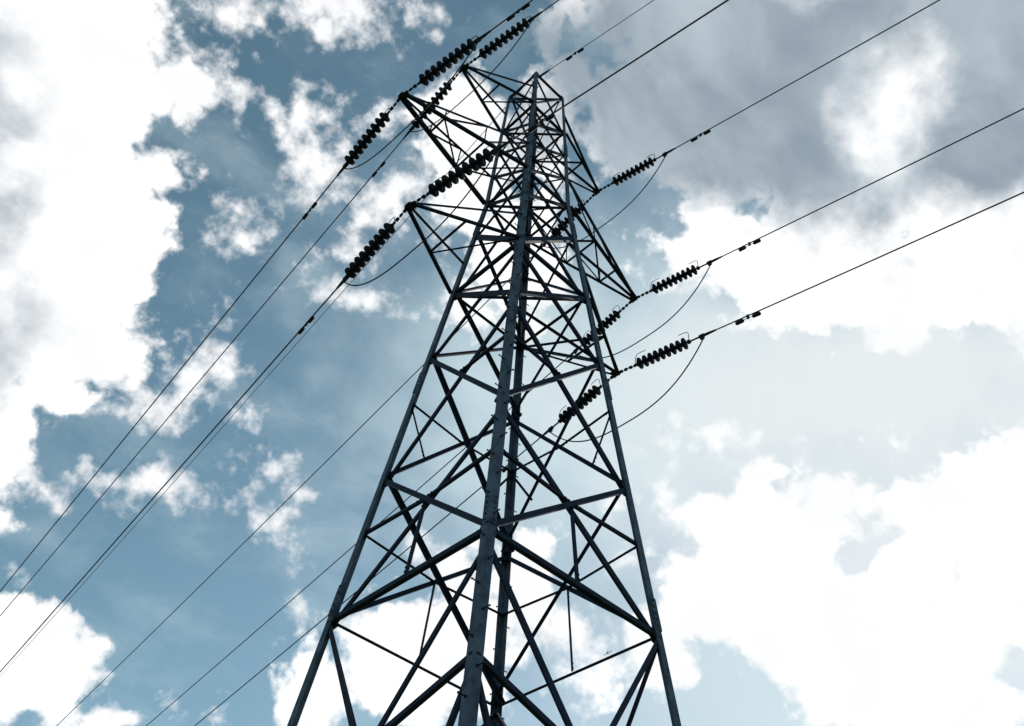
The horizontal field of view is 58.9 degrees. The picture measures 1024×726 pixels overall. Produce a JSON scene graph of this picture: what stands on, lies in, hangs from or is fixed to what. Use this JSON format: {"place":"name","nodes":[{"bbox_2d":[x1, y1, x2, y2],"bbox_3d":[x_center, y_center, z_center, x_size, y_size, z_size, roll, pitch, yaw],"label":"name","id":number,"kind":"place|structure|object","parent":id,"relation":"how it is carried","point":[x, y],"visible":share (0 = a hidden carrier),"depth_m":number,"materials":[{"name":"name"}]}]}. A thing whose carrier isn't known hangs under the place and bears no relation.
{"place":"outdoors","nodes":[
{"label":"outdoors","id":0,"kind":"place"},
{"bbox_2d":[0,0,1023,725],"label":"sky","id":1,"kind":"structure","parent":0,"point":[828,497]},
{"label":"ground","id":2,"kind":"structure","parent":0,"visible":0},
{"bbox_2d":[287,64,680,725],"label":"transmission tower","id":3,"kind":"structure","parent":2,"relation":"on","point":[475,664],"depth_m":16.11,"materials":[{"name":"metal"}]},
{"bbox_2d":[0,85,524,675],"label":"earth wire","id":4,"kind":"object","parent":3,"relation":"attached to","point":[254,391],"visible":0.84,"depth_m":33.17,"materials":[{"name":"metal"}]},
{"bbox_2d":[337,98,399,175],"bbox_3d":[-3.358,-5.301,21.206,0.289,0.513,2.520,34,-60,-24],"label":"insulator string","id":5,"kind":"object","parent":3,"relation":"attached to","point":[366,139],"visible":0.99,"depth_m":21.05,"materials":[{"name":"brown ceramic"}]},
{"bbox_2d":[0,176,337,591],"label":"conductor cable","id":6,"kind":"object","parent":5,"relation":"attached to","point":[173,377],"visible":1,"depth_m":25.36,"materials":[{"name":"metal"}]},
{"bbox_2d":[302,202,316,219],"bbox_3d":[-4.941,-3.738,22.200,0.085,0.154,0.580,34,-60,-24],"label":"vibration damper","id":7,"kind":"object","parent":6,"relation":"attached to","point":[313,206],"visible":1,"depth_m":22.19,"materials":[{"name":"metal"}]},
{"bbox_2d":[336,209,406,288],"bbox_3d":[-2.945,-2.419,18.975,0.289,0.513,2.520,34,-60,-24],"label":"insulator string","id":8,"kind":"object","parent":3,"relation":"attached to","point":[357,264],"visible":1,"depth_m":18.82,"materials":[{"name":"brown ceramic"}]},
{"bbox_2d":[0,289,336,671],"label":"conductor cable","id":9,"kind":"object","parent":8,"relation":"attached to","point":[333,292],"visible":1,"depth_m":22.79,"materials":[{"name":"metal"}]},
{"bbox_2d":[298,316,314,334],"bbox_3d":[-4.524,-0.850,19.968,0.085,0.154,0.580,34,-60,-24],"label":"vibration damper","id":10,"kind":"object","parent":9,"relation":"attached to","point":[310,320],"visible":1,"depth_m":19.95,"materials":[{"name":"metal"}]},
{"bbox_2d":[404,70,461,138],"bbox_3d":[-2.153,-7.012,24.503,0.289,0.513,2.520,34,-60,-24],"label":"insulator string","id":11,"kind":"object","parent":3,"relation":"attached to","point":[415,124],"visible":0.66,"depth_m":24.26,"materials":[{"name":"brown ceramic"}]},
{"bbox_2d":[0,138,403,615],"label":"conductor cable","id":12,"kind":"object","parent":11,"relation":"attached to","point":[212,365],"visible":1,"depth_m":29.66,"materials":[{"name":"metal"}]},
{"bbox_2d":[372,161,385,176],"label":"vibration damper","id":13,"kind":"object","parent":12,"relation":"attached to","point":[383,163],"visible":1,"depth_m":25.47,"materials":[{"name":"metal"}]},
{"bbox_2d":[404,30,490,94],"bbox_3d":[-1.426,-6.625,19.912,2.520,0.513,0.289,-26,-54,30],"label":"insulator string","id":14,"kind":"object","parent":3,"relation":"attached to","point":[429,75],"visible":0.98,"depth_m":19.76,"materials":[{"name":"brown ceramic"}]},
{"bbox_2d":[344,41,478,169],"bbox_3d":[-2.374,-5.348,19.985,4.543,1.224,0.030,-34,-58,30],"label":"jumper cable","id":15,"kind":"object","parent":14,"relation":"hanging from","point":[419,114],"visible":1,"depth_m":19.27,"materials":[{"name":"metal"}]},
{"bbox_2d":[490,0,532,30],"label":"conductor cable","id":16,"kind":"object","parent":14,"relation":"attached to","point":[505,19],"visible":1,"depth_m":19.03,"materials":[{"name":"metal"}]},
{"bbox_2d":[506,3,529,21],"bbox_3d":[0.130,-7.278,18.795,0.580,0.154,0.085,-26,-54,30],"label":"vibration damper","id":17,"kind":"object","parent":16,"relation":"attached to","point":[512,16],"visible":1,"depth_m":18.77,"materials":[{"name":"metal"}]},
{"bbox_2d":[412,141,509,204],"bbox_3d":[-1.015,-3.746,17.680,2.520,0.513,0.289,-26,-54,30],"label":"insulator string","id":18,"kind":"object","parent":3,"relation":"attached to","point":[453,177],"visible":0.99,"depth_m":17.53,"materials":[{"name":"brown ceramic"}]},
{"bbox_2d":[344,152,495,285],"bbox_3d":[-1.961,-2.466,17.753,4.542,1.224,0.030,-34,-58,30],"label":"jumper cable","id":19,"kind":"object","parent":18,"relation":"hanging from","point":[431,233],"visible":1,"depth_m":17.04,"materials":[{"name":"metal"}]},
{"bbox_2d":[509,0,728,141],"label":"conductor cable","id":20,"kind":"object","parent":18,"relation":"attached to","point":[645,53],"visible":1,"depth_m":15.64,"materials":[{"name":"metal"}]},
{"bbox_2d":[528,113,554,132],"bbox_3d":[0.541,-4.397,16.561,0.580,0.155,0.085,-26,-54,30],"label":"vibration damper","id":21,"kind":"object","parent":20,"relation":"attached to","point":[547,119],"visible":1,"depth_m":16.55,"materials":[{"name":"metal"}]},
{"bbox_2d":[466,11,542,65],"bbox_3d":[-0.213,-8.325,23.210,2.520,0.513,0.289,-26,-54,30],"label":"insulator string","id":22,"kind":"object","parent":3,"relation":"attached to","point":[499,42],"visible":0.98,"depth_m":23.05,"materials":[{"name":"brown ceramic"}]},
{"bbox_2d":[410,20,532,131],"bbox_3d":[-1.165,-7.050,23.281,4.543,1.217,0.030,-33,-58,30],"label":"jumper cable","id":23,"kind":"object","parent":22,"relation":"hanging from","point":[484,79],"visible":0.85,"depth_m":22.55,"materials":[{"name":"metal"}]},
{"bbox_2d":[539,193,594,249],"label":"insulator string","id":24,"kind":"object","parent":3,"relation":"attached to","point":[559,229],"visible":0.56,"depth_m":26.67,"materials":[{"name":"brown ceramic"}]},
{"bbox_2d":[57,256,532,725],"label":"conductor cable","id":25,"kind":"object","parent":24,"relation":"attached to","point":[282,504],"visible":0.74,"depth_m":33.90,"materials":[{"name":"metal"}]},
{"bbox_2d":[542,375,613,435],"bbox_3d":[1.541,0.984,21.778,0.283,0.510,2.520,34,-60,-24],"label":"insulator string","id":26,"kind":"object","parent":3,"relation":"attached to","point":[588,396],"visible":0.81,"depth_m":21.53,"materials":[{"name":"brown ceramic"}]},
{"bbox_2d":[194,438,539,725],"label":"conductor cable","id":27,"kind":"object","parent":26,"relation":"attached to","point":[355,592],"visible":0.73,"depth_m":26.14,"materials":[{"name":"metal"}]},
{"bbox_2d":[567,301,631,358],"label":"insulator string","id":28,"kind":"object","parent":3,"relation":"attached to","point":[610,319],"visible":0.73,"depth_m":24.47,"materials":[{"name":"brown ceramic"}]},
{"bbox_2d":[146,358,566,725],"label":"conductor cable","id":29,"kind":"object","parent":28,"relation":"attached to","point":[331,565],"visible":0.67,"depth_m":31.11,"materials":[{"name":"metal"}]},
{"bbox_2d":[551,0,653,68],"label":"earth wire","id":30,"kind":"object","parent":3,"relation":"attached to","point":[607,31],"visible":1,"depth_m":24.80,"materials":[{"name":"metal"}]},
{"bbox_2d":[566,48,583,60],"bbox_3d":[1.760,-8.637,25.343,0.580,0.154,0.085,-26,-54,30],"label":"vibration damper","id":31,"kind":"object","parent":30,"relation":"attached to","point":[570,56],"visible":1,"depth_m":25.33,"materials":[{"name":"metal"}]},
{"bbox_2d":[599,147,675,190],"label":"insulator string","id":32,"kind":"object","parent":3,"relation":"attached to","point":[629,174],"visible":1,"depth_m":25.43,"materials":[{"name":"brown ceramic"}]},
{"bbox_2d":[544,155,665,248],"bbox_3d":[2.559,-4.212,25.595,4.538,1.214,0.030,-34,-58,30],"label":"jumper cable","id":33,"kind":"object","parent":32,"relation":"hanging from","point":[623,209],"visible":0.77,"depth_m":24.85,"materials":[{"name":"metal"}]},
{"bbox_2d":[676,0,939,147],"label":"conductor cable","id":34,"kind":"object","parent":32,"relation":"attached to","point":[814,70],"visible":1,"depth_m":22.81,"materials":[{"name":"metal"}]},
{"bbox_2d":[691,130,710,141],"bbox_3d":[5.071,-6.122,24.404,0.580,0.154,0.085,-25,-54,30],"label":"vibration damper","id":35,"kind":"object","parent":34,"relation":"attached to","point":[700,135],"visible":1,"depth_m":24.40,"materials":[{"name":"metal"}]},
{"bbox_2d":[619,329,716,373],"bbox_3d":[3.475,-0.331,20.476,2.520,0.510,0.283,-26,-54,30],"label":"insulator string","id":36,"kind":"object","parent":3,"relation":"attached to","point":[656,355],"visible":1,"depth_m":20.37,"materials":[{"name":"brown ceramic"}]},
{"bbox_2d":[550,338,703,441],"bbox_3d":[2.525,0.948,20.548,4.542,1.212,0.030,-34,-58,30],"label":"jumper cable","id":37,"kind":"object","parent":36,"relation":"hanging from","point":[648,407],"visible":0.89,"depth_m":19.81,"materials":[{"name":"metal"}]},
{"bbox_2d":[716,192,1023,329],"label":"conductor cable","id":38,"kind":"object","parent":36,"relation":"attached to","point":[875,258],"visible":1,"depth_m":17.96,"materials":[{"name":"metal"}]},
{"bbox_2d":[735,312,760,324],"bbox_3d":[5.031,-0.972,19.350,0.580,0.154,0.085,-26,-54,30],"label":"vibration damper","id":39,"kind":"object","parent":38,"relation":"attached to","point":[754,315],"visible":1,"depth_m":19.35,"materials":[{"name":"metal"}]},
{"bbox_2d":[636,256,721,297],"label":"insulator string","id":40,"kind":"object","parent":3,"relation":"attached to","point":[672,280],"visible":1,"depth_m":23.37,"materials":[{"name":"brown ceramic"}]},
{"bbox_2d":[575,264,710,357],"bbox_3d":[3.342,-0.999,23.546,4.542,1.216,0.030,-34,-58,30],"label":"jumper cable","id":41,"kind":"object","parent":40,"relation":"hanging from","point":[665,322],"visible":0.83,"depth_m":22.81,"materials":[{"name":"metal"}]},
{"bbox_2d":[722,108,1023,256],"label":"conductor cable","id":42,"kind":"object","parent":40,"relation":"attached to","point":[880,179],"visible":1,"depth_m":20.73,"materials":[{"name":"metal"}]},
{"bbox_2d":[738,239,760,251],"bbox_3d":[5.851,-2.919,22.354,0.580,0.154,0.085,-26,-54,30],"label":"vibration damper","id":43,"kind":"object","parent":42,"relation":"attached to","point":[749,244],"visible":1,"depth_m":22.35,"materials":[{"name":"metal"}]}
]}

